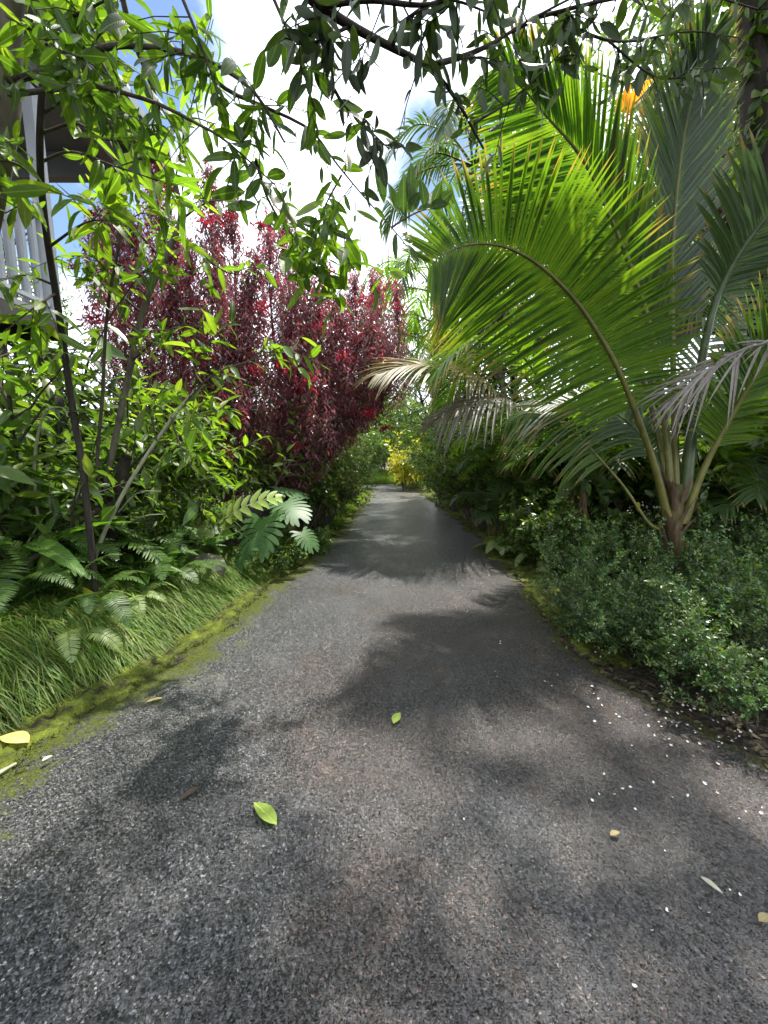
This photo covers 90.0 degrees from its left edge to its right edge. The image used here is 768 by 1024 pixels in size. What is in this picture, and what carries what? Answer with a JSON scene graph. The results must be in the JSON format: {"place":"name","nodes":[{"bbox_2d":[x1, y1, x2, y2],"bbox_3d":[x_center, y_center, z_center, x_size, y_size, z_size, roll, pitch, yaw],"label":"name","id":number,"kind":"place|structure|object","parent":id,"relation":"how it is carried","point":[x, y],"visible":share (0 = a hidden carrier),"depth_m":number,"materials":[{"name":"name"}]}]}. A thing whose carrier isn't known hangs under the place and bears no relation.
{"place":"outdoors","nodes":[
{"label":"outdoors","id":0,"kind":"place"},
{"bbox_2d":[0,232,78,397],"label":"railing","id":1,"kind":"object","parent":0,"point":[4,349],"visible":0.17,"depth_m":9.15,"materials":[{"name":"white"}]},
{"bbox_2d":[0,0,738,453],"label":"sky","id":2,"kind":"structure","parent":0,"point":[247,26],"materials":[{"name":"white"}]},
{"bbox_2d":[0,484,767,1023],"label":"driveway","id":3,"kind":"structure","parent":0,"point":[372,876],"depth_m":1.52,"materials":[{"name":"asphalt"}]},
{"bbox_2d":[254,802,276,824],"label":"fallen leaf","id":4,"kind":"object","parent":3,"relation":"on","point":[266,812],"visible":1,"depth_m":1.57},
{"bbox_2d":[3,461,767,763],"bbox_3d":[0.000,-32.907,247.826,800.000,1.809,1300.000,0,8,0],"label":"ground","id":5,"kind":"structure","parent":0,"point":[742,742],"depth_m":2.50,"materials":[{"name":"soil"}]},
{"bbox_2d":[0,535,109,608],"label":"fern","id":6,"kind":"object","parent":5,"relation":"on","point":[29,583],"visible":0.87,"depth_m":2.82,"materials":[{"name":"plant"}]},
{"bbox_2d":[32,398,86,514],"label":"arching shoot","id":7,"kind":"object","parent":5,"relation":"on","point":[56,410],"visible":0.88,"depth_m":2.96,"materials":[{"name":"green plant"}]},
{"bbox_2d":[0,498,125,554],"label":"broad leaf plant","id":8,"kind":"object","parent":5,"relation":"on","point":[38,518],"visible":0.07,"depth_m":3.21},
{"bbox_2d":[0,364,127,498],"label":"lance leaf shrub","id":9,"kind":"object","parent":5,"relation":"on","point":[18,373],"visible":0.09,"depth_m":4.03,"materials":[{"name":"green plant"}]},
{"bbox_2d":[0,493,135,579],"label":"broad leaf plant","id":10,"kind":"object","parent":5,"relation":"on","point":[57,552],"visible":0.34,"depth_m":2.88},
{"bbox_2d":[0,321,150,494],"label":"lance leaf shrub","id":11,"kind":"object","parent":5,"relation":"on","point":[112,350],"visible":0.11,"depth_m":4.62,"materials":[{"name":"green plant"}]},
{"bbox_2d":[0,492,153,616],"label":"fern","id":12,"kind":"object","parent":5,"relation":"on","point":[7,563],"visible":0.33,"depth_m":3.10,"materials":[{"name":"plant"}]},
{"bbox_2d":[4,334,157,499],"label":"lance leaf shrub","id":13,"kind":"object","parent":5,"relation":"on","point":[111,416],"visible":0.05,"depth_m":4.79,"materials":[{"name":"green plant"}]},
{"bbox_2d":[4,501,165,553],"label":"broad leaf plant","id":14,"kind":"object","parent":5,"relation":"on","point":[125,510],"visible":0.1,"depth_m":3.73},
{"bbox_2d":[0,356,170,571],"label":"lance leaf shrub","id":15,"kind":"object","parent":5,"relation":"on","point":[22,491],"visible":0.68,"depth_m":3.22,"materials":[{"name":"green plant"}]},
{"bbox_2d":[0,0,170,498],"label":"raised house","id":16,"kind":"structure","parent":5,"relation":"on","point":[61,169],"depth_m":4.21,"materials":[{"name":"grey paint"}]},
{"bbox_2d":[14,553,156,627],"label":"fern","id":17,"kind":"object","parent":5,"relation":"on","point":[93,597],"visible":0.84,"depth_m":2.90,"materials":[{"name":"plant"}]},
{"bbox_2d":[0,488,171,576],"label":"fern","id":18,"kind":"object","parent":5,"relation":"on","point":[108,546],"visible":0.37,"depth_m":3.46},
{"bbox_2d":[50,603,122,662],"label":"fern","id":19,"kind":"object","parent":5,"relation":"on","point":[112,640],"visible":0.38,"depth_m":2.68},
{"bbox_2d":[5,417,175,579],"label":"leafy plant","id":20,"kind":"object","parent":5,"relation":"on","point":[123,466],"visible":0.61,"depth_m":3.57,"materials":[{"name":"green plant"}]},
{"bbox_2d":[10,151,189,567],"bbox_3d":[-2.196,-0.938,3.114,1.506,3.403,0.705,1,8,8],"label":"sapling","id":21,"kind":"object","parent":5,"relation":"on","point":[155,265],"visible":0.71,"depth_m":2.95,"materials":[{"name":"green plant"}]},
{"bbox_2d":[0,0,204,591],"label":"sapling","id":22,"kind":"object","parent":5,"relation":"on","point":[108,181],"visible":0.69,"depth_m":2.16,"materials":[{"name":"green plant"}]},
{"bbox_2d":[0,317,215,554],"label":"lance leaf shrub","id":23,"kind":"object","parent":5,"relation":"on","point":[8,401],"visible":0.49,"depth_m":3.56,"materials":[{"name":"green plant"}]},
{"bbox_2d":[6,359,234,532],"bbox_3d":[-3.545,-0.712,4.758,3.276,2.246,1.804,-3,8,-24],"label":"lance leaf shrub","id":24,"kind":"object","parent":5,"relation":"on","point":[201,408],"visible":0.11,"depth_m":4.81,"materials":[{"name":"green plant"}]},
{"bbox_2d":[64,160,211,521],"bbox_3d":[-3.653,-2.612,5.811,2.240,6.043,1.474,0,8,0],"label":"red leaf shrub","id":25,"kind":"object","parent":5,"relation":"on","point":[95,319],"visible":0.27,"depth_m":5.54,"materials":[{"name":"brown plant"}]},
{"bbox_2d":[3,0,276,502],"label":"sapling","id":26,"kind":"object","parent":5,"relation":"on","point":[135,341],"visible":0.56,"depth_m":3.09,"materials":[{"name":"green plant"}]},
{"bbox_2d":[103,580,178,617],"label":"fern","id":27,"kind":"object","parent":5,"relation":"on","point":[140,605],"visible":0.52,"depth_m":3.21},
{"bbox_2d":[99,553,182,583],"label":"glossy leaf plant","id":28,"kind":"object","parent":5,"relation":"on","point":[128,558],"visible":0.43,"depth_m":3.60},
{"bbox_2d":[0,541,290,734],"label":"mondo grass","id":29,"kind":"structure","parent":5,"relation":"on","point":[35,662],"depth_m":2.80,"materials":[{"name":"plant"}]},
{"bbox_2d":[98,499,204,556],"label":"fern","id":30,"kind":"object","parent":5,"relation":"on","point":[159,537],"visible":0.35,"depth_m":4.09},
{"bbox_2d":[116,467,226,546],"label":"lance leaf shrub","id":31,"kind":"object","parent":5,"relation":"on","point":[178,504],"visible":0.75,"depth_m":4.25,"materials":[{"name":"green plant"}]},
{"bbox_2d":[122,529,235,590],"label":"fern","id":32,"kind":"object","parent":5,"relation":"on","point":[176,561],"visible":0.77,"depth_m":3.79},
{"bbox_2d":[90,369,271,545],"bbox_3d":[-2.859,-0.583,4.973,3.120,2.140,1.718,8,11,44],"label":"lance leaf shrub","id":33,"kind":"object","parent":5,"relation":"on","point":[202,447],"visible":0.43,"depth_m":4.41,"materials":[{"name":"green plant"}]},
{"bbox_2d":[0,487,372,778],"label":"moss","id":34,"kind":"object","parent":5,"relation":"on","point":[43,725],"visible":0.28,"depth_m":2.57,"materials":[{"name":"plant"}]},
{"bbox_2d":[0,731,29,742],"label":"fallen leaf","id":35,"kind":"object","parent":34,"relation":"on","point":[19,737],"visible":1,"depth_m":2.01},
{"bbox_2d":[128,362,277,504],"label":"dark leaf shrub","id":36,"kind":"object","parent":5,"relation":"on","point":[256,487],"visible":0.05,"depth_m":5.96,"materials":[{"name":"green plant"}]},
{"bbox_2d":[140,149,273,508],"bbox_3d":[-2.487,-2.336,5.619,1.667,5.432,1.606,4,9,29],"label":"red leaf shrub","id":37,"kind":"object","parent":5,"relation":"on","point":[248,321],"visible":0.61,"depth_m":5.47,"materials":[{"name":"brown plant"}]},
{"bbox_2d":[187,553,227,575],"bbox_3d":[-2.135,0.679,4.380,0.710,0.432,0.460,0,8,0],"label":"rock","id":38,"kind":"object","parent":5,"relation":"on","point":[220,569],"visible":0.26,"depth_m":4.29,"materials":[{"name":"stone"}]},
{"bbox_2d":[95,300,327,556],"bbox_3d":[-1.530,-0.371,2.944,2.226,2.366,0.534,2,8,13],"label":"sapling","id":39,"kind":"object","parent":5,"relation":"on","point":[211,325],"visible":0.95,"depth_m":2.81,"materials":[{"name":"green plant"}]},
{"bbox_2d":[0,0,452,339],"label":"overhanging tree","id":40,"kind":"object","parent":5,"relation":"on","point":[67,83],"visible":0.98,"depth_m":1.69,"materials":[{"name":"green plant"}]},
{"bbox_2d":[182,488,282,544],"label":"lobed leaf plant","id":41,"kind":"object","parent":5,"relation":"on","point":[229,518],"visible":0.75,"depth_m":4.75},
{"bbox_2d":[145,399,349,536],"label":"lance leaf shrub","id":42,"kind":"object","parent":5,"relation":"on","point":[245,475],"visible":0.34,"depth_m":5.62,"materials":[{"name":"green plant"}]},
{"bbox_2d":[196,486,319,574],"bbox_3d":[-1.644,0.271,5.007,1.707,1.121,1.141,-5,9,-35],"label":"monstera","id":43,"kind":"object","parent":5,"relation":"on","point":[251,547],"visible":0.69,"depth_m":4.80,"materials":[{"name":"green plant"}]},
{"bbox_2d":[254,524,308,569],"bbox_3d":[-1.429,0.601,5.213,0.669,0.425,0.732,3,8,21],"label":"ground cover","id":44,"kind":"object","parent":5,"relation":"on","point":[280,562],"visible":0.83,"depth_m":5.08,"materials":[{"name":"green plant"}]},
{"bbox_2d":[239,391,361,513],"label":"olive leaf shrub","id":45,"kind":"object","parent":5,"relation":"on","point":[258,464],"visible":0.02,"depth_m":7.34,"materials":[{"name":"green plant"}]},
{"bbox_2d":[274,524,334,553],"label":"ground cover","id":46,"kind":"object","parent":5,"relation":"on","point":[323,540],"visible":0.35,"depth_m":6.04,"materials":[{"name":"green plant"}]},
{"bbox_2d":[242,437,382,528],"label":"dark leaf shrub","id":47,"kind":"object","parent":5,"relation":"on","point":[322,484],"visible":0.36,"depth_m":7.38,"materials":[{"name":"green plant"}]},
{"bbox_2d":[269,422,376,521],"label":"dark leaf shrub","id":48,"kind":"object","parent":5,"relation":"on","point":[357,469],"visible":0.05,"depth_m":8.95,"materials":[{"name":"green plant"}]},
{"bbox_2d":[273,442,375,529],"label":"olive leaf shrub","id":49,"kind":"object","parent":5,"relation":"on","point":[348,488],"visible":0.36,"depth_m":7.92,"materials":[{"name":"green plant"}]},
{"bbox_2d":[248,199,412,530],"bbox_3d":[-0.873,-2.311,6.363,2.760,5.632,2.005,0,8,0],"label":"red leaf shrub","id":50,"kind":"object","parent":5,"relation":"on","point":[323,421],"visible":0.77,"depth_m":6.19,"materials":[{"name":"brown plant"}]},
{"bbox_2d":[349,414,410,484],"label":"green leaf shrub","id":51,"kind":"object","parent":5,"relation":"on","point":[375,449],"visible":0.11,"depth_m":19.29,"materials":[{"name":"green plant"}]},
{"bbox_2d":[3,497,767,923],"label":"leaf litter","id":52,"kind":"object","parent":5,"relation":"on","point":[669,709],"visible":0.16,"depth_m":2.38,"materials":[{"name":"plant"}]},
{"bbox_2d":[351,468,428,487],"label":"lawn grass","id":53,"kind":"structure","parent":5,"relation":"on","point":[380,477],"depth_m":23.71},
{"bbox_2d":[370,415,418,472],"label":"green leaf shrub","id":54,"kind":"object","parent":5,"relation":"on","point":[393,434],"visible":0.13,"depth_m":25.70,"materials":[{"name":"green plant"}]},
{"bbox_2d":[366,388,423,468],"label":"green leaf shrub","id":55,"kind":"object","parent":5,"relation":"on","point":[392,413],"visible":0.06,"depth_m":27.05,"materials":[{"name":"green plant"}]},
{"bbox_2d":[381,430,427,490],"bbox_3d":[1.316,-2.449,18.419,3.125,2.947,2.235,3,8,20],"label":"croton","id":56,"kind":"object","parent":5,"relation":"on","point":[403,471],"visible":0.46,"depth_m":18.33,"materials":[{"name":"yellow plant"}]},
{"bbox_2d":[386,415,461,508],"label":"green leaf shrub","id":57,"kind":"object","parent":5,"relation":"on","point":[440,451],"visible":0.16,"depth_m":11.03,"materials":[{"name":"green plant"}]},
{"bbox_2d":[353,215,528,504],"bbox_3d":[1.699,-4.114,12.184,5.462,8.105,5.817,0,8,0],"label":"palm tree","id":58,"kind":"object","parent":5,"relation":"on","point":[397,263],"visible":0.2,"depth_m":11.62,"materials":[{"name":"green plant"}]},
{"bbox_2d":[383,282,509,451],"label":"broadleaf tree","id":59,"kind":"object","parent":5,"relation":"on","point":[422,403],"visible":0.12,"depth_m":23.50,"materials":[{"name":"green plant"}]},
{"bbox_2d":[410,419,506,529],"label":"green leaf shrub","id":60,"kind":"object","parent":5,"relation":"on","point":[471,485],"visible":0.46,"depth_m":8.26,"materials":[{"name":"green plant"}]},
{"bbox_2d":[386,294,531,511],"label":"broadleaf tree","id":61,"kind":"object","parent":5,"relation":"on","point":[454,509],"visible":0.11,"depth_m":11.23,"materials":[{"name":"green plant"}]},
{"bbox_2d":[425,435,494,520],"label":"dark leaf shrub","id":62,"kind":"object","parent":5,"relation":"on","point":[445,495],"visible":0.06,"depth_m":9.39,"materials":[{"name":"green plant"}]},
{"bbox_2d":[376,75,571,519],"bbox_3d":[2.000,-4.243,9.085,4.401,9.178,4.273,0,8,0],"label":"palm tree","id":63,"kind":"object","parent":5,"relation":"on","point":[440,151],"visible":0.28,"depth_m":8.49,"materials":[{"name":"green plant"}]},
{"bbox_2d":[399,314,561,425],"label":"broadleaf tree","id":64,"kind":"object","parent":5,"relation":"on","point":[432,405],"visible":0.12,"depth_m":13.15,"materials":[{"name":"green plant"}]},
{"bbox_2d":[449,476,550,542],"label":"areca palm","id":65,"kind":"object","parent":5,"relation":"on","point":[489,509],"visible":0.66,"depth_m":6.45,"materials":[{"name":"plant"}]},
{"bbox_2d":[398,107,602,430],"bbox_3d":[3.515,-4.379,9.717,6.650,8.667,3.891,1,8,10],"label":"broadleaf tree","id":66,"kind":"object","parent":5,"relation":"on","point":[486,391],"visible":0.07,"depth_m":10.18,"materials":[{"name":"green plant"}]},
{"bbox_2d":[382,157,635,416],"bbox_3d":[2.317,-4.060,9.543,6.355,8.168,4.342,2,8,14],"label":"broadleaf tree","id":67,"kind":"object","parent":5,"relation":"on","point":[499,375],"visible":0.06,"depth_m":9.47,"materials":[{"name":"green plant"}]},
{"bbox_2d":[447,280,573,432],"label":"broadleaf tree","id":68,"kind":"object","parent":5,"relation":"on","point":[506,384],"visible":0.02,"depth_m":10.58,"materials":[{"name":"green plant"}]},
{"bbox_2d":[448,370,575,464],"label":"green leaf shrub","id":69,"kind":"object","parent":5,"relation":"on","point":[490,420],"visible":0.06,"depth_m":9.41,"materials":[{"name":"green plant"}]},
{"bbox_2d":[263,0,767,209],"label":"overhanging tree","id":70,"kind":"object","parent":5,"relation":"on","point":[323,18],"visible":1,"depth_m":1.56,"materials":[{"name":"green plant"}]},
{"bbox_2d":[407,486,643,672],"bbox_3d":[2.043,-0.158,11.623,1.613,0.243,18.051,0,8,-2],"label":"moss","id":71,"kind":"object","parent":5,"relation":"on","point":[522,569],"visible":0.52,"depth_m":4.47,"materials":[{"name":"plant"}]},
{"bbox_2d":[451,413,606,510],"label":"areca palm","id":72,"kind":"object","parent":5,"relation":"on","point":[523,480],"visible":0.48,"depth_m":6.04,"materials":[{"name":"plant"}]},
{"bbox_2d":[493,478,593,556],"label":"dark leaf shrub","id":73,"kind":"object","parent":5,"relation":"on","point":[511,505],"visible":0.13,"depth_m":5.64,"materials":[{"name":"green plant"}]},
{"bbox_2d":[435,360,663,504],"bbox_3d":[2.716,-1.139,6.991,3.178,3.126,3.995,0,8,0],"label":"dark leaf shrub","id":74,"kind":"object","parent":5,"relation":"on","point":[498,437],"visible":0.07,"depth_m":7.48,"materials":[{"name":"green plant"}]},
{"bbox_2d":[500,482,606,564],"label":"dark leaf shrub","id":75,"kind":"object","parent":5,"relation":"on","point":[523,536],"visible":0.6,"depth_m":5.06,"materials":[{"name":"green plant"}]},
{"bbox_2d":[355,236,753,457],"bbox_3d":[2.773,-1.831,6.829,6.606,4.697,6.204,0,8,0],"label":"coconut palm","id":76,"kind":"object","parent":5,"relation":"on","point":[443,368],"visible":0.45,"depth_m":5.81,"materials":[{"name":"green plant"}]},
{"bbox_2d":[553,441,608,567],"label":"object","id":77,"kind":"object","parent":5,"relation":"on","point":[582,498],"visible":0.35,"depth_m":4.89,"materials":[{"name":"green plant"}]},
{"bbox_2d":[401,0,767,586],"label":"coconut palm","id":78,"kind":"object","parent":5,"relation":"on","point":[629,290],"visible":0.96,"depth_m":3.42,"materials":[{"name":"green plant"}]},
{"bbox_2d":[489,381,684,543],"bbox_3d":[2.991,-0.609,5.753,2.625,2.359,2.995,1,8,5],"label":"areca palm","id":79,"kind":"object","parent":5,"relation":"on","point":[616,467],"visible":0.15,"depth_m":4.87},
{"bbox_2d":[530,562,655,642],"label":"leaf bush","id":80,"kind":"object","parent":5,"relation":"on","point":[567,585],"visible":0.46,"depth_m":3.21,"materials":[{"name":"green plant"}]},
{"bbox_2d":[534,574,664,655],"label":"leaf bush","id":81,"kind":"object","parent":5,"relation":"on","point":[613,641],"visible":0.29,"depth_m":3.16,"materials":[{"name":"green plant"}]},
{"bbox_2d":[551,519,663,581],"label":"leaf bush","id":82,"kind":"object","parent":5,"relation":"on","point":[636,548],"visible":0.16,"depth_m":4.39,"materials":[{"name":"green plant"}]},
{"bbox_2d":[475,0,746,335],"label":"broadleaf tree","id":83,"kind":"object","parent":5,"relation":"on","point":[737,125],"visible":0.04,"depth_m":7.46,"materials":[{"name":"green plant"}]},
{"bbox_2d":[534,560,697,647],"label":"leaf bush","id":84,"kind":"object","parent":5,"relation":"on","point":[629,593],"visible":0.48,"depth_m":2.90,"materials":[{"name":"green plant"}]},
{"bbox_2d":[517,364,718,530],"bbox_3d":[4.138,-1.057,5.818,3.995,3.126,3.178,4,9,27],"label":"dark leaf shrub","id":85,"kind":"object","parent":5,"relation":"on","point":[682,428],"visible":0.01,"depth_m":5.49,"materials":[{"name":"green plant"}]},
{"bbox_2d":[529,504,719,586],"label":"leaf bush","id":86,"kind":"object","parent":5,"relation":"on","point":[570,516],"visible":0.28,"depth_m":4.40,"materials":[{"name":"green plant"}]},
{"bbox_2d":[530,506,725,637],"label":"leaf bush","id":87,"kind":"object","parent":5,"relation":"on","point":[588,558],"visible":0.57,"depth_m":3.94,"materials":[{"name":"green plant"}]},
{"bbox_2d":[550,410,767,542],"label":"dark leaf shrub","id":88,"kind":"object","parent":5,"relation":"on","point":[644,490],"visible":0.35,"depth_m":4.77,"materials":[{"name":"green plant"}]},
{"bbox_2d":[580,0,744,382],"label":"broadleaf tree","id":89,"kind":"object","parent":5,"relation":"on","point":[663,9],"visible":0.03,"depth_m":8.36,"materials":[{"name":"green plant"}]},
{"bbox_2d":[568,581,767,691],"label":"leaf bush","id":90,"kind":"object","parent":5,"relation":"on","point":[625,621],"visible":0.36,"depth_m":2.71,"materials":[{"name":"green plant"}]},
{"bbox_2d":[597,0,739,342],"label":"broadleaf tree","id":91,"kind":"object","parent":5,"relation":"on","point":[638,2],"visible":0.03,"depth_m":7.80,"materials":[{"name":"green plant"}]},
{"bbox_2d":[592,507,766,571],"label":"leaf bush","id":92,"kind":"object","parent":5,"relation":"on","point":[737,541],"visible":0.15,"depth_m":4.07,"materials":[{"name":"green plant"}]},
{"bbox_2d":[613,550,767,656],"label":"leaf bush","id":93,"kind":"object","parent":5,"relation":"on","point":[711,594],"visible":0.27,"depth_m":2.73,"materials":[{"name":"green plant"}]},
{"bbox_2d":[623,0,767,109],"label":"shade tree","id":94,"kind":"object","parent":5,"relation":"on","point":[714,5],"visible":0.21,"depth_m":3.93,"materials":[{"name":"green plant"}]},
{"bbox_2d":[605,79,653,137],"bbox_3d":[2.611,-4.185,3.928,0.528,0.626,0.494,0,8,0],"label":"bromeliad","id":95,"kind":"object","parent":94,"relation":"attached to","point":[631,97],"visible":0.39,"depth_m":3.90,"materials":[{"name":"orange plant"}]},
{"bbox_2d":[631,600,767,737],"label":"leaf bush","id":96,"kind":"object","parent":5,"relation":"on","point":[739,689],"visible":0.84,"depth_m":2.09,"materials":[{"name":"green plant"}]},
{"bbox_2d":[632,573,767,705],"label":"leaf bush","id":97,"kind":"object","parent":5,"relation":"on","point":[680,661],"visible":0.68,"depth_m":2.37,"materials":[{"name":"green plant"}]},
{"bbox_2d":[632,504,767,649],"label":"leaf bush","id":98,"kind":"object","parent":5,"relation":"on","point":[658,540],"visible":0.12,"depth_m":3.58,"materials":[{"name":"green plant"}]},
{"bbox_2d":[641,383,767,539],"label":"dark leaf shrub","id":99,"kind":"object","parent":5,"relation":"on","point":[753,443],"visible":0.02,"depth_m":4.30,"materials":[{"name":"green plant"}]},
{"bbox_2d":[643,531,767,601],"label":"leaf bush","id":100,"kind":"object","parent":5,"relation":"on","point":[684,572],"visible":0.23,"depth_m":3.50,"materials":[{"name":"green plant"}]},
{"bbox_2d":[654,449,767,535],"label":"areca palm","id":101,"kind":"object","parent":5,"relation":"on","point":[754,494],"visible":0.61,"depth_m":4.00,"materials":[{"name":"plant"}]},
{"bbox_2d":[659,383,767,550],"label":"areca palm","id":102,"kind":"object","parent":5,"relation":"on","point":[718,458],"visible":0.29,"depth_m":4.43,"materials":[{"name":"plant"}]},
{"bbox_2d":[665,525,767,657],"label":"leaf bush","id":103,"kind":"object","parent":5,"relation":"on","point":[748,568],"visible":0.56,"depth_m":2.80,"materials":[{"name":"green plant"}]},
{"bbox_2d":[691,372,767,528],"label":"dark leaf shrub","id":104,"kind":"object","parent":5,"relation":"on","point":[754,458],"visible":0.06,"depth_m":4.38,"materials":[{"name":"green plant"}]},
{"bbox_2d":[695,0,767,557],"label":"vine covered tree","id":105,"kind":"object","parent":5,"relation":"on","point":[753,61],"visible":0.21,"depth_m":4.22,"materials":[{"name":"green plant"}]},
{"bbox_2d":[714,498,767,570],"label":"leaf bush","id":106,"kind":"object","parent":5,"relation":"on","point":[748,532],"visible":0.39,"depth_m":3.75,"materials":[{"name":"green plant"}]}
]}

